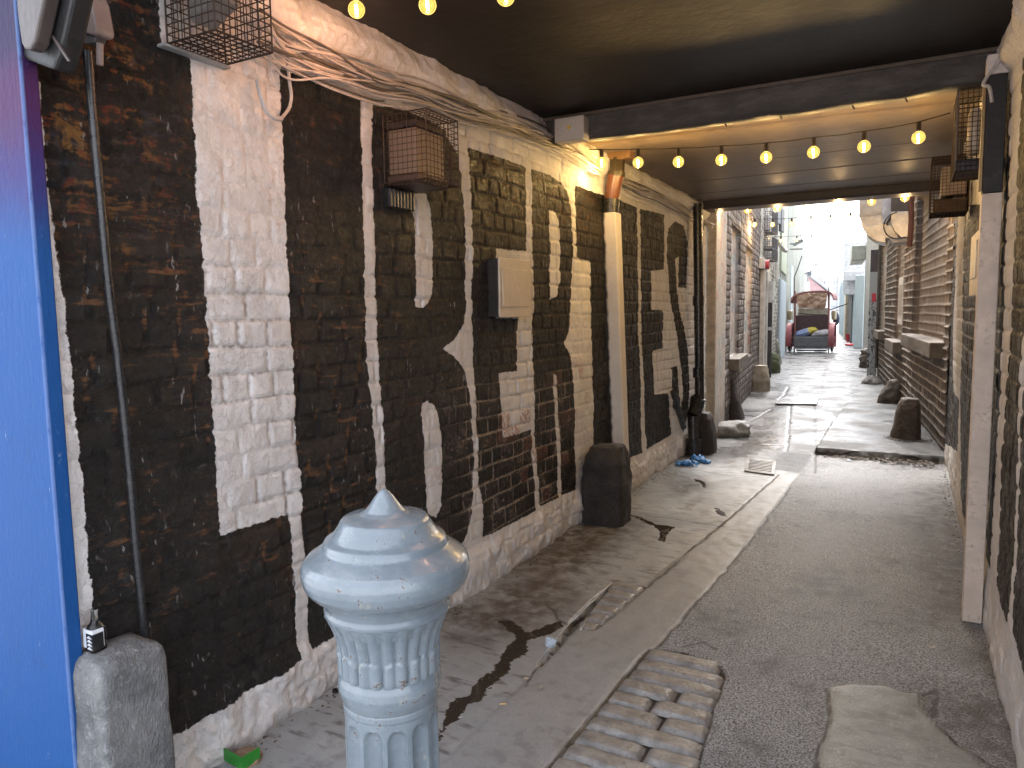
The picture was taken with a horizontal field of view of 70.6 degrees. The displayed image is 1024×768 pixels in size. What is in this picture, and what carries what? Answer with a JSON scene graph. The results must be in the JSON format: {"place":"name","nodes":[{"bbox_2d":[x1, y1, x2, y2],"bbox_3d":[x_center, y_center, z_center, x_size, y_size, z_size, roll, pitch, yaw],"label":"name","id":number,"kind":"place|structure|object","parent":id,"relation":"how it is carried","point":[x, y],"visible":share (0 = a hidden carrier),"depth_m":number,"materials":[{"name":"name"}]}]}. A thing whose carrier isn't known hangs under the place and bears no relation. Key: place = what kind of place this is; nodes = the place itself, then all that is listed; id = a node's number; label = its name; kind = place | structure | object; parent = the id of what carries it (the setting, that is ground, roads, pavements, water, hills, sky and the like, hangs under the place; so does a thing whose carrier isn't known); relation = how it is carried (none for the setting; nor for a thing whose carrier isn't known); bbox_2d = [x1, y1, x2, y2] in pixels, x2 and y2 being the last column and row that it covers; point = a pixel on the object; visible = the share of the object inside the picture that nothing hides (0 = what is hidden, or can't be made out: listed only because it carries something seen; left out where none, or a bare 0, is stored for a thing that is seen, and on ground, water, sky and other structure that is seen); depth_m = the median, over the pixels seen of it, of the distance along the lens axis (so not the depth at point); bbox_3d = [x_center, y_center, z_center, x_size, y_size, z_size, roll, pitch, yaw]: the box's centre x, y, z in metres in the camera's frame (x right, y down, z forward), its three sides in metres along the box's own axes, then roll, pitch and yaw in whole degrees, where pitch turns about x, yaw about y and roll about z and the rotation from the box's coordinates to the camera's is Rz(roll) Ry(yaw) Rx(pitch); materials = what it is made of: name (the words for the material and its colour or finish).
{"place":"outdoors","nodes":[
{"label":"outdoors","id":0,"kind":"place"},
{"bbox_2d":[212,314,1016,767],"bbox_3d":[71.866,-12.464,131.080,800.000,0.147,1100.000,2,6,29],"label":"ground","id":1,"kind":"structure","parent":0,"point":[806,596],"depth_m":3.42,"materials":[{"name":"concrete"}]},
{"bbox_2d":[0,0,81,767],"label":"blue pillar","id":2,"kind":"structure","parent":1,"relation":"on","point":[40,643],"depth_m":1.91,"materials":[{"name":"paint"}]},
{"bbox_2d":[73,633,174,767],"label":"stone guard","id":3,"kind":"object","parent":1,"relation":"on","point":[121,691],"visible":0.95,"depth_m":1.94,"materials":[{"name":"grey stone"}]},
{"bbox_2d":[82,608,106,652],"bbox_3d":[-1.131,0.666,1.961,0.045,0.114,0.045,2,6,29],"label":"glass bottle","id":4,"kind":"object","parent":3,"relation":"on","point":[94,637],"visible":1,"depth_m":1.95,"materials":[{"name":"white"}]},
{"bbox_2d":[223,746,262,767],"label":"broken box","id":5,"kind":"object","parent":1,"relation":"on","point":[247,757],"visible":0.99,"depth_m":2.36,"materials":[{"name":"green cardboard"}]},
{"bbox_2d":[37,0,710,767],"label":"brick wall","id":6,"kind":"structure","parent":1,"relation":"on","point":[317,342],"depth_m":2.64,"materials":[{"name":"brick"}]},
{"bbox_2d":[17,0,93,73],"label":"floodlight","id":7,"kind":"object","parent":6,"relation":"attached to","point":[53,33],"visible":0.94,"depth_m":1.70,"materials":[{"name":"grey metal"}]},
{"bbox_2d":[84,0,113,65],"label":"junction box","id":8,"kind":"object","parent":6,"relation":"attached to","point":[99,32],"visible":0.74,"depth_m":1.88,"materials":[{"name":"beige plastic"}]},
{"bbox_2d":[82,50,148,638],"bbox_3d":[-1.093,-0.056,2.005,0.024,1.653,0.071,2,6,29],"label":"conduit pipe","id":9,"kind":"object","parent":6,"relation":"attached to","point":[100,199],"visible":0.95,"depth_m":1.99,"materials":[{"name":"metal"}]},
{"bbox_2d":[157,0,272,69],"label":"wire cage","id":10,"kind":"object","parent":6,"relation":"attached to","point":[212,16],"visible":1,"depth_m":2.15,"materials":[{"name":"metal"}]},
{"bbox_2d":[255,79,283,121],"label":"cable","id":11,"kind":"object","parent":6,"relation":"attached to","point":[269,114],"visible":1,"depth_m":2.42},
{"bbox_2d":[281,67,384,101],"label":"cable","id":12,"kind":"object","parent":6,"relation":"attached to","point":[329,84],"visible":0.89,"depth_m":2.74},
{"bbox_2d":[381,187,414,212],"bbox_3d":[-0.487,-0.791,3.115,0.045,0.081,0.181,2,6,29],"label":"vent grille","id":13,"kind":"object","parent":6,"relation":"attached to","point":[398,200],"visible":1,"depth_m":3.08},
{"bbox_2d":[272,22,567,148],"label":"cable","id":14,"kind":"object","parent":6,"relation":"attached to","point":[315,58],"visible":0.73,"depth_m":3.07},
{"bbox_2d":[281,45,292,117],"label":"cable","id":15,"kind":"object","parent":14,"relation":"hanging from","point":[284,114],"visible":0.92,"depth_m":2.52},
{"bbox_2d":[262,31,589,161],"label":"cable","id":16,"kind":"object","parent":14,"relation":"on","point":[300,61],"visible":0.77,"depth_m":3.31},
{"bbox_2d":[260,32,600,170],"bbox_3d":[-0.123,-1.316,3.664,0.043,0.096,2.966,2,6,29],"label":"cable","id":17,"kind":"object","parent":14,"relation":"on","point":[380,77],"visible":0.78,"depth_m":2.95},
{"bbox_2d":[382,107,458,192],"bbox_3d":[-0.380,-0.979,3.065,0.238,0.277,0.274,2,6,29],"label":"wire cage","id":18,"kind":"object","parent":6,"relation":"attached to","point":[415,152],"visible":1,"depth_m":3.01,"materials":[{"name":"metal"}]},
{"bbox_2d":[261,20,594,160],"bbox_3d":[-0.108,-1.340,3.684,0.043,0.120,3.009,2,6,29],"label":"cable","id":19,"kind":"object","parent":6,"relation":"attached to","point":[312,51],"visible":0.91,"depth_m":2.98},
{"bbox_2d":[258,52,600,177],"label":"cable","id":20,"kind":"object","parent":6,"relation":"attached to","point":[316,82],"visible":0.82,"depth_m":2.94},
{"bbox_2d":[259,7,600,168],"bbox_3d":[-0.115,-1.365,3.673,0.046,0.164,2.990,2,6,29],"label":"cable","id":21,"kind":"object","parent":6,"relation":"attached to","point":[316,42],"visible":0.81,"depth_m":2.73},
{"bbox_2d":[260,45,600,175],"bbox_3d":[-0.112,-1.265,3.670,0.040,0.176,2.986,2,6,29],"label":"cable","id":22,"kind":"object","parent":6,"relation":"attached to","point":[315,78],"visible":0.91,"depth_m":2.87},
{"bbox_2d":[263,19,600,163],"bbox_3d":[-0.103,-1.381,3.690,0.037,0.100,3.012,2,6,29],"label":"cable","id":23,"kind":"object","parent":6,"relation":"attached to","point":[365,60],"visible":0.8,"depth_m":3.00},
{"bbox_2d":[266,18,600,165],"bbox_3d":[-0.110,-1.344,3.684,0.048,0.118,2.956,2,6,29],"label":"cable","id":24,"kind":"object","parent":6,"relation":"attached to","point":[310,46],"visible":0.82,"depth_m":2.75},
{"bbox_2d":[270,54,599,170],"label":"cable","id":25,"kind":"object","parent":6,"relation":"attached to","point":[276,60],"visible":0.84,"depth_m":3.14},
{"bbox_2d":[270,36,598,167],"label":"cable","id":26,"kind":"object","parent":25,"relation":"on","point":[284,60],"visible":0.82,"depth_m":2.77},
{"bbox_2d":[487,257,530,316],"bbox_3d":[-0.014,-0.524,3.968,0.097,0.314,0.361,2,6,29],"label":"meter box","id":27,"kind":"object","parent":6,"relation":"attached to","point":[509,283],"visible":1,"depth_m":3.87,"materials":[{"name":"beige plastic"}]},
{"bbox_2d":[502,268,528,306],"bbox_3d":[0.020,-0.522,3.936,0.006,0.204,0.296,2,6,29],"label":"door","id":28,"kind":"structure","parent":27,"relation":"in","point":[515,293],"depth_m":3.92,"materials":[{"name":"beige plastic"}]},
{"bbox_2d":[601,212,628,450],"bbox_3d":[0.775,-0.161,5.410,0.126,2.166,0.333,2,6,29],"label":"pipe casing","id":29,"kind":"object","parent":6,"relation":"attached to","point":[615,350],"visible":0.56,"depth_m":5.32,"materials":[{"name":"metal"}]},
{"bbox_2d":[624,185,691,220],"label":"cable","id":30,"kind":"object","parent":6,"relation":"attached to","point":[655,200],"visible":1,"depth_m":6.07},
{"bbox_2d":[624,181,691,214],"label":"cable","id":31,"kind":"object","parent":6,"relation":"attached to","point":[657,194],"visible":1,"depth_m":6.11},
{"bbox_2d":[625,183,691,218],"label":"cable","id":32,"kind":"object","parent":6,"relation":"attached to","point":[658,195],"visible":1,"depth_m":5.93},
{"bbox_2d":[624,184,693,219],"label":"cable","id":33,"kind":"object","parent":6,"relation":"attached to","point":[661,198],"visible":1,"depth_m":6.22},
{"bbox_2d":[624,183,693,222],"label":"cable","id":34,"kind":"object","parent":6,"relation":"attached to","point":[660,200],"visible":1,"depth_m":6.17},
{"bbox_2d":[624,178,693,216],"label":"cable","id":35,"kind":"object","parent":6,"relation":"attached to","point":[660,193],"visible":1,"depth_m":6.20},
{"bbox_2d":[625,178,693,214],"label":"cable","id":36,"kind":"object","parent":6,"relation":"attached to","point":[658,193],"visible":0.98,"depth_m":6.02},
{"bbox_2d":[316,0,1012,117],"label":"passage ceiling","id":37,"kind":"structure","parent":6,"relation":"on","point":[546,58],"depth_m":3.08,"materials":[{"name":"paint"}]},
{"bbox_2d":[348,0,513,18],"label":"string lights","id":38,"kind":"object","parent":37,"relation":"hanging from","point":[420,8],"visible":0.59,"depth_m":2.35,"materials":[{"name":"yellow"}]},
{"bbox_2d":[670,390,685,429],"bbox_3d":[1.592,0.249,6.914,0.060,0.424,0.372,2,6,30],"label":"outlet pipe","id":39,"kind":"object","parent":6,"relation":"attached to","point":[677,406],"visible":1,"depth_m":6.88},
{"bbox_2d":[686,203,705,455],"bbox_3d":[1.850,-0.543,7.246,0.161,2.506,0.279,2,6,29],"label":"downpipe","id":40,"kind":"object","parent":6,"relation":"attached to","point":[694,412],"visible":0.99,"depth_m":7.26,"materials":[{"name":"metal"}]},
{"bbox_2d":[704,219,713,228],"bbox_3d":[2.089,-1.710,7.722,0.138,0.113,0.056,2,6,29],"label":"overflow pipe","id":41,"kind":"object","parent":6,"relation":"attached to","point":[708,224],"visible":0.89,"depth_m":7.70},
{"bbox_2d":[589,113,949,167],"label":"string lights","id":42,"kind":"object","parent":6,"relation":"attached to","point":[813,140],"visible":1,"depth_m":4.38,"materials":[{"name":"yellow"}]},
{"bbox_2d":[543,46,998,145],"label":"cross beam","id":43,"kind":"structure","parent":6,"relation":"attached to","point":[900,81],"depth_m":3.64,"materials":[{"name":"wood"}]},
{"bbox_2d":[256,41,591,162],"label":"cable","id":44,"kind":"object","parent":43,"relation":"attached to","point":[283,52],"visible":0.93,"depth_m":3.07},
{"bbox_2d":[256,39,597,173],"bbox_3d":[-0.118,-1.319,3.672,0.040,0.154,3.014,2,6,29],"label":"cable","id":45,"kind":"object","parent":43,"relation":"attached to","point":[461,110],"visible":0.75,"depth_m":3.38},
{"bbox_2d":[263,47,600,174],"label":"cable","id":46,"kind":"object","parent":43,"relation":"attached to","point":[347,84],"visible":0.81,"depth_m":2.99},
{"bbox_2d":[268,23,596,164],"bbox_3d":[-0.101,-1.337,3.692,0.044,0.169,2.968,2,6,29],"label":"cable","id":47,"kind":"object","parent":43,"relation":"attached to","point":[281,45],"visible":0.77,"depth_m":3.04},
{"bbox_2d":[555,115,588,144],"bbox_3d":[0.344,-1.463,4.169,0.183,0.133,0.090,2,6,29],"label":"junction box","id":48,"kind":"object","parent":43,"relation":"attached to","point":[572,130],"visible":1,"depth_m":4.14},
{"bbox_2d":[584,89,981,212],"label":"board ceiling","id":49,"kind":"structure","parent":6,"relation":"on","point":[895,162],"depth_m":5.36,"materials":[{"name":"paint"}]},
{"bbox_2d":[602,150,634,212],"bbox_3d":[0.753,-1.466,5.167,0.229,0.482,0.124,2,6,29],"label":"waste pipe","id":50,"kind":"object","parent":49,"relation":"attached to","point":[614,183],"visible":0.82,"depth_m":5.13,"materials":[{"name":"metal"}]},
{"bbox_2d":[300,488,469,767],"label":"cast iron bollard","id":51,"kind":"object","parent":1,"relation":"on","point":[383,575],"visible":1,"depth_m":1.48,"materials":[{"name":"metal"}]},
{"bbox_2d":[536,582,612,663],"bbox_3d":[0.312,1.116,3.456,0.022,0.010,0.996,2,6,26],"label":"drain slot","id":52,"kind":"object","parent":1,"relation":"on","point":[596,597],"visible":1,"depth_m":3.59,"materials":[{"name":"metal"}]},
{"bbox_2d":[545,637,556,647],"bbox_3d":[0.167,1.120,3.135,0.052,0.047,0.036,4,7,39],"label":"paper scrap","id":53,"kind":"object","parent":52,"relation":"in","point":[550,642],"visible":1,"depth_m":3.12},
{"bbox_2d":[581,443,632,527],"bbox_3d":[0.658,0.691,5.014,0.319,0.570,0.317,2,6,29],"label":"stone guard","id":54,"kind":"object","parent":1,"relation":"on","point":[606,482],"visible":0.98,"depth_m":4.89,"materials":[{"name":"stone"}]},
{"bbox_2d":[254,435,962,749],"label":"leaf litter","id":55,"kind":"object","parent":1,"relation":"on","point":[893,462],"visible":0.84,"depth_m":6.66,"materials":[{"name":"brown plant"}]},
{"bbox_2d":[582,583,643,629],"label":"cobbles","id":56,"kind":"object","parent":1,"relation":"on","point":[614,600],"visible":0.97,"depth_m":3.61,"materials":[{"name":"stone"}]},
{"bbox_2d":[551,649,723,767],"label":"cobbles","id":57,"kind":"object","parent":1,"relation":"on","point":[663,677],"visible":0.99,"depth_m":2.58,"materials":[{"name":"stone"}]},
{"bbox_2d":[675,460,699,465],"bbox_3d":[1.646,0.734,6.795,0.227,0.059,0.141,0,6,6],"label":"glove","id":58,"kind":"object","parent":1,"relation":"on","point":[686,462],"visible":1,"depth_m":6.78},
{"bbox_2d":[690,454,710,463],"bbox_3d":[1.834,0.709,6.962,0.136,0.071,0.233,-4,6,-30],"label":"glove","id":59,"kind":"object","parent":1,"relation":"on","point":[700,458],"visible":0.98,"depth_m":6.93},
{"bbox_2d":[699,411,716,453],"bbox_3d":[1.991,0.501,7.444,0.224,0.436,0.250,2,6,29],"label":"stone guard","id":60,"kind":"object","parent":1,"relation":"on","point":[707,433],"visible":0.69,"depth_m":7.34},
{"bbox_2d":[718,420,750,437],"bbox_3d":[2.531,0.515,8.454,0.481,0.194,0.486,0,6,6],"label":"boulder","id":61,"kind":"object","parent":1,"relation":"on","point":[734,429],"visible":0.75,"depth_m":8.26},
{"bbox_2d":[729,376,744,419],"bbox_3d":[2.946,0.169,9.667,0.328,0.635,0.293,2,6,29],"label":"stone guard","id":62,"kind":"object","parent":1,"relation":"on","point":[736,412],"visible":0.53,"depth_m":9.58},
{"bbox_2d":[704,207,787,437],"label":"brick building","id":63,"kind":"structure","parent":1,"relation":"on","point":[731,295],"depth_m":9.46,"materials":[{"name":"brick"}]},
{"bbox_2d":[763,260,769,269],"bbox_3d":[4.829,-2.287,13.878,0.210,0.200,0.200,2,6,29],"label":"alarm bell","id":64,"kind":"object","parent":63,"relation":"attached to","point":[767,264],"visible":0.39,"depth_m":13.78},
{"bbox_2d":[767,281,773,377],"bbox_3d":[5.481,-1.153,15.373,0.143,2.038,0.150,2,6,29],"label":"drainpipe","id":65,"kind":"object","parent":63,"relation":"attached to","point":[770,327],"visible":0.79,"depth_m":15.32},
{"bbox_2d":[764,236,777,250],"bbox_3d":[5.280,-2.869,14.841,0.227,0.242,0.714,2,6,29],"label":"wire cage","id":66,"kind":"object","parent":63,"relation":"attached to","point":[773,244],"visible":0.8,"depth_m":14.64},
{"bbox_2d":[764,248,777,261],"bbox_3d":[5.287,-2.641,14.861,0.227,0.241,0.714,2,6,29],"label":"wire cage","id":67,"kind":"object","parent":63,"relation":"attached to","point":[773,256],"visible":0.69,"depth_m":14.67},
{"bbox_2d":[776,207,784,232],"bbox_3d":[6.916,-4.245,18.666,0.084,0.590,1.000,2,6,29],"label":"wall sign","id":68,"kind":"object","parent":63,"relation":"attached to","point":[781,216],"visible":0.68,"depth_m":18.68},
{"bbox_2d":[778,239,787,252],"bbox_3d":[6.742,-3.685,18.217,0.158,0.689,1.078,4,7,41],"label":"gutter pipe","id":69,"kind":"object","parent":63,"relation":"attached to","point":[782,248],"visible":0.51,"depth_m":18.28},
{"bbox_2d":[750,211,858,226],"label":"string lights","id":70,"kind":"object","parent":63,"relation":"attached to","point":[772,222],"visible":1,"depth_m":11.27,"materials":[{"name":"yellow"}]},
{"bbox_2d":[777,230,863,241],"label":"string lights","id":71,"kind":"object","parent":63,"relation":"attached to","point":[804,235],"visible":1,"depth_m":15.71,"materials":[{"name":"white"}]},
{"bbox_2d":[744,458,775,474],"bbox_3d":[2.294,0.762,6.699,0.276,0.011,0.652,1,6,22],"label":"drain grate","id":72,"kind":"object","parent":1,"relation":"on","point":[768,467],"visible":1,"depth_m":6.67,"materials":[{"name":"metal"}]},
{"bbox_2d":[752,365,769,391],"bbox_3d":[4.455,-0.102,12.953,0.330,0.487,0.312,2,6,29],"label":"stone guard","id":73,"kind":"object","parent":1,"relation":"on","point":[761,380],"visible":0.9,"depth_m":12.83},
{"bbox_2d":[758,207,779,364],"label":"cream building","id":74,"kind":"structure","parent":1,"relation":"on","point":[765,277],"depth_m":13.99,"materials":[{"name":"paint"}]},
{"bbox_2d":[758,269,760,364],"bbox_3d":[4.839,-1.107,14.098,0.012,2.213,0.720,1,6,23],"label":"door","id":75,"kind":"structure","parent":74,"relation":"in","point":[759,269],"depth_m":13.79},
{"bbox_2d":[764,211,777,235],"bbox_3d":[5.267,-3.285,14.804,0.229,0.420,0.714,2,6,29],"label":"wire cage","id":76,"kind":"object","parent":74,"relation":"attached to","point":[770,230],"visible":0.8,"depth_m":14.65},
{"bbox_2d":[775,235,777,281],"bbox_3d":[6.527,-3.273,17.837,0.098,1.483,0.070,2,6,29],"label":"rain pipe","id":77,"kind":"object","parent":74,"relation":"attached to","point":[776,270],"visible":0.39,"depth_m":17.85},
{"bbox_2d":[771,353,780,372],"bbox_3d":[6.006,-0.486,16.683,0.363,0.480,0.340,2,6,29],"label":"stone guard","id":78,"kind":"object","parent":1,"relation":"on","point":[775,365],"visible":0.59,"depth_m":16.54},
{"bbox_2d":[775,339,781,363],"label":"stone guard","id":79,"kind":"object","parent":1,"relation":"on","point":[777,348],"visible":0.42,"depth_m":19.25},
{"bbox_2d":[775,397,819,404],"bbox_3d":[4.506,0.258,11.375,0.604,0.016,1.144,2,6,29],"label":"drain grate","id":80,"kind":"object","parent":1,"relation":"on","point":[803,400],"visible":1,"depth_m":11.30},
{"bbox_2d":[785,251,847,352],"bbox_3d":[10.628,-2.853,25.197,1.870,3.352,3.236,2,6,29],"label":"rickshaw","id":81,"kind":"object","parent":1,"relation":"on","point":[813,311],"visible":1,"depth_m":24.27,"materials":[{"name":"red metal"}]},
{"bbox_2d":[794,327,817,336],"bbox_3d":[9.851,-1.730,24.283,0.818,0.266,0.390,-17,-3,29],"label":"sack","id":82,"kind":"object","parent":81,"relation":"on","point":[807,331],"visible":1,"depth_m":24.14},
{"bbox_2d":[811,329,827,336],"bbox_3d":[10.281,-1.670,23.986,0.680,0.271,0.380,-8,2,29],"label":"sack","id":83,"kind":"object","parent":81,"relation":"in","point":[821,333],"visible":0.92,"depth_m":23.89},
{"bbox_2d":[839,282,854,342],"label":"blue shed","id":84,"kind":"structure","parent":1,"relation":"on","point":[846,316],"depth_m":32.95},
{"bbox_2d":[847,295,852,342],"bbox_3d":[14.654,-3.337,31.329,0.030,3.000,3.200,1,6,22],"label":"doorway","id":85,"kind":"structure","parent":84,"relation":"in","point":[850,298],"depth_m":30.94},
{"bbox_2d":[843,234,878,374],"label":"grey building","id":86,"kind":"structure","parent":1,"relation":"on","point":[856,269],"depth_m":26.04,"materials":[{"name":"paint"}]},
{"bbox_2d":[858,348,867,367],"bbox_3d":[8.702,-0.641,17.744,0.365,0.498,0.458,2,6,29],"label":"stone guard","id":87,"kind":"object","parent":1,"relation":"on","point":[863,360],"visible":0.57,"depth_m":17.63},
{"bbox_2d":[861,375,882,384],"bbox_3d":[6.887,-0.073,13.839,0.409,0.183,0.357,2,6,29],"label":"boulder","id":88,"kind":"object","parent":1,"relation":"on","point":[871,380],"visible":0.98,"depth_m":13.76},
{"bbox_2d":[867,249,877,375],"bbox_3d":[7.646,-1.495,15.307,0.170,2.663,0.144,2,6,29],"label":"steel post","id":89,"kind":"object","parent":1,"relation":"on","point":[871,369],"visible":0.67,"depth_m":15.25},
{"bbox_2d":[877,379,900,403],"bbox_3d":[5.743,0.120,10.993,0.372,0.387,0.339,2,6,29],"label":"stone guard","id":90,"kind":"object","parent":1,"relation":"on","point":[890,392],"visible":0.83,"depth_m":10.87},
{"bbox_2d":[890,397,920,439],"bbox_3d":[4.186,0.400,7.696,0.336,0.518,0.304,2,6,29],"label":"stone guard","id":91,"kind":"object","parent":1,"relation":"on","point":[907,421],"visible":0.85,"depth_m":7.59,"materials":[{"name":"stone"}]},
{"bbox_2d":[873,194,955,450],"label":"brick building","id":92,"kind":"structure","parent":1,"relation":"on","point":[911,334],"depth_m":9.17,"materials":[{"name":"brick"}]},
{"bbox_2d":[719,197,909,213],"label":"string lights","id":93,"kind":"object","parent":92,"relation":"hanging from","point":[834,205],"visible":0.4,"depth_m":7.35,"materials":[{"name":"yellow"}]},
{"bbox_2d":[859,196,913,245],"bbox_3d":[4.749,-2.117,9.186,0.632,0.822,0.938,2,6,29],"label":"ventilation duct","id":94,"kind":"object","parent":92,"relation":"attached to","point":[877,216],"visible":0.78,"depth_m":9.01,"materials":[{"name":"metal"}]},
{"bbox_2d":[897,276,904,324],"bbox_3d":[5.951,-1.268,11.021,0.060,0.720,0.700,1,6,23],"label":"window frame","id":95,"kind":"structure","parent":92,"relation":"in","point":[901,280],"depth_m":10.79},
{"bbox_2d":[944,0,1023,767],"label":"brick wall","id":96,"kind":"structure","parent":1,"relation":"on","point":[1003,608],"depth_m":2.91,"materials":[{"name":"brick"}]},
{"bbox_2d":[928,154,969,218],"bbox_3d":[3.072,-1.383,5.084,0.229,0.383,0.346,2,6,29],"label":"wire cage","id":97,"kind":"object","parent":96,"relation":"attached to","point":[947,204],"visible":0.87,"depth_m":4.98,"materials":[{"name":"metal"}]},
{"bbox_2d":[950,85,982,181],"bbox_3d":[2.193,-1.179,3.425,0.172,0.374,0.311,2,6,29],"label":"wire cage","id":98,"kind":"object","parent":96,"relation":"attached to","point":[965,169],"visible":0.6,"depth_m":3.37,"materials":[{"name":"black"}]},
{"bbox_2d":[969,230,978,296],"bbox_3d":[2.452,-0.624,3.761,0.096,0.327,0.567,2,6,29],"label":"meter box","id":99,"kind":"object","parent":96,"relation":"attached to","point":[973,265],"visible":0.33,"depth_m":3.75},
{"bbox_2d":[969,240,977,279],"bbox_3d":[2.412,-0.645,3.781,0.005,0.187,0.367,2,6,29],"label":"door","id":100,"kind":"structure","parent":99,"relation":"in","point":[973,259],"depth_m":3.73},
{"bbox_2d":[981,59,999,102],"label":"cable","id":101,"kind":"object","parent":96,"relation":"attached to","point":[988,86],"visible":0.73,"depth_m":3.08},
{"bbox_2d":[961,53,1008,623],"bbox_3d":[2.095,-0.160,3.218,0.090,2.503,0.079,2,6,29],"label":"square post","id":102,"kind":"object","parent":1,"relation":"on","point":[992,150],"visible":0.88,"depth_m":3.18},
{"bbox_2d":[777,206,791,357],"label":"clad building","id":103,"kind":"structure","parent":0,"point":[784,283],"depth_m":22.18,"materials":[{"name":"paint"}]},
{"bbox_2d":[777,278,785,357],"bbox_3d":[8.067,-1.931,21.611,0.060,2.295,3.524,1,6,23],"label":"door","id":104,"kind":"structure","parent":103,"relation":"in","point":[782,284],"depth_m":20.95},
{"bbox_2d":[790,239,803,249],"bbox_3d":[9.909,-4.849,25.179,0.460,0.352,0.350,2,6,29],"label":"floodlight","id":105,"kind":"object","parent":103,"relation":"attached to","point":[798,242],"visible":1,"depth_m":25.13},
{"bbox_2d":[790,205,805,322],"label":"warehouse","id":106,"kind":"structure","parent":0,"point":[796,255],"depth_m":33.93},
{"bbox_2d":[805,274,809,290],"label":"house","id":107,"kind":"structure","parent":0,"point":[807,286],"depth_m":59.53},
{"bbox_2d":[807,263,819,281],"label":"street lamp","id":108,"kind":"object","parent":107,"relation":"on","point":[815,264],"visible":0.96,"depth_m":55.48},
{"bbox_2d":[805,271,835,307],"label":"gable house","id":109,"kind":"structure","parent":0,"point":[817,282],"depth_m":87.67,"materials":[{"name":"stone"}]},
{"bbox_2d":[799,201,865,286],"label":"sky","id":110,"kind":"structure","parent":0,"point":[820,242],"materials":[{"name":"white"}]},
{"bbox_2d":[830,246,843,313],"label":"tower block","id":111,"kind":"structure","parent":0,"point":[833,302],"depth_m":172.30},
{"bbox_2d":[834,277,840,312],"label":"mast","id":112,"kind":"object","parent":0,"point":[836,278],"visible":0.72,"depth_m":109.02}
]}

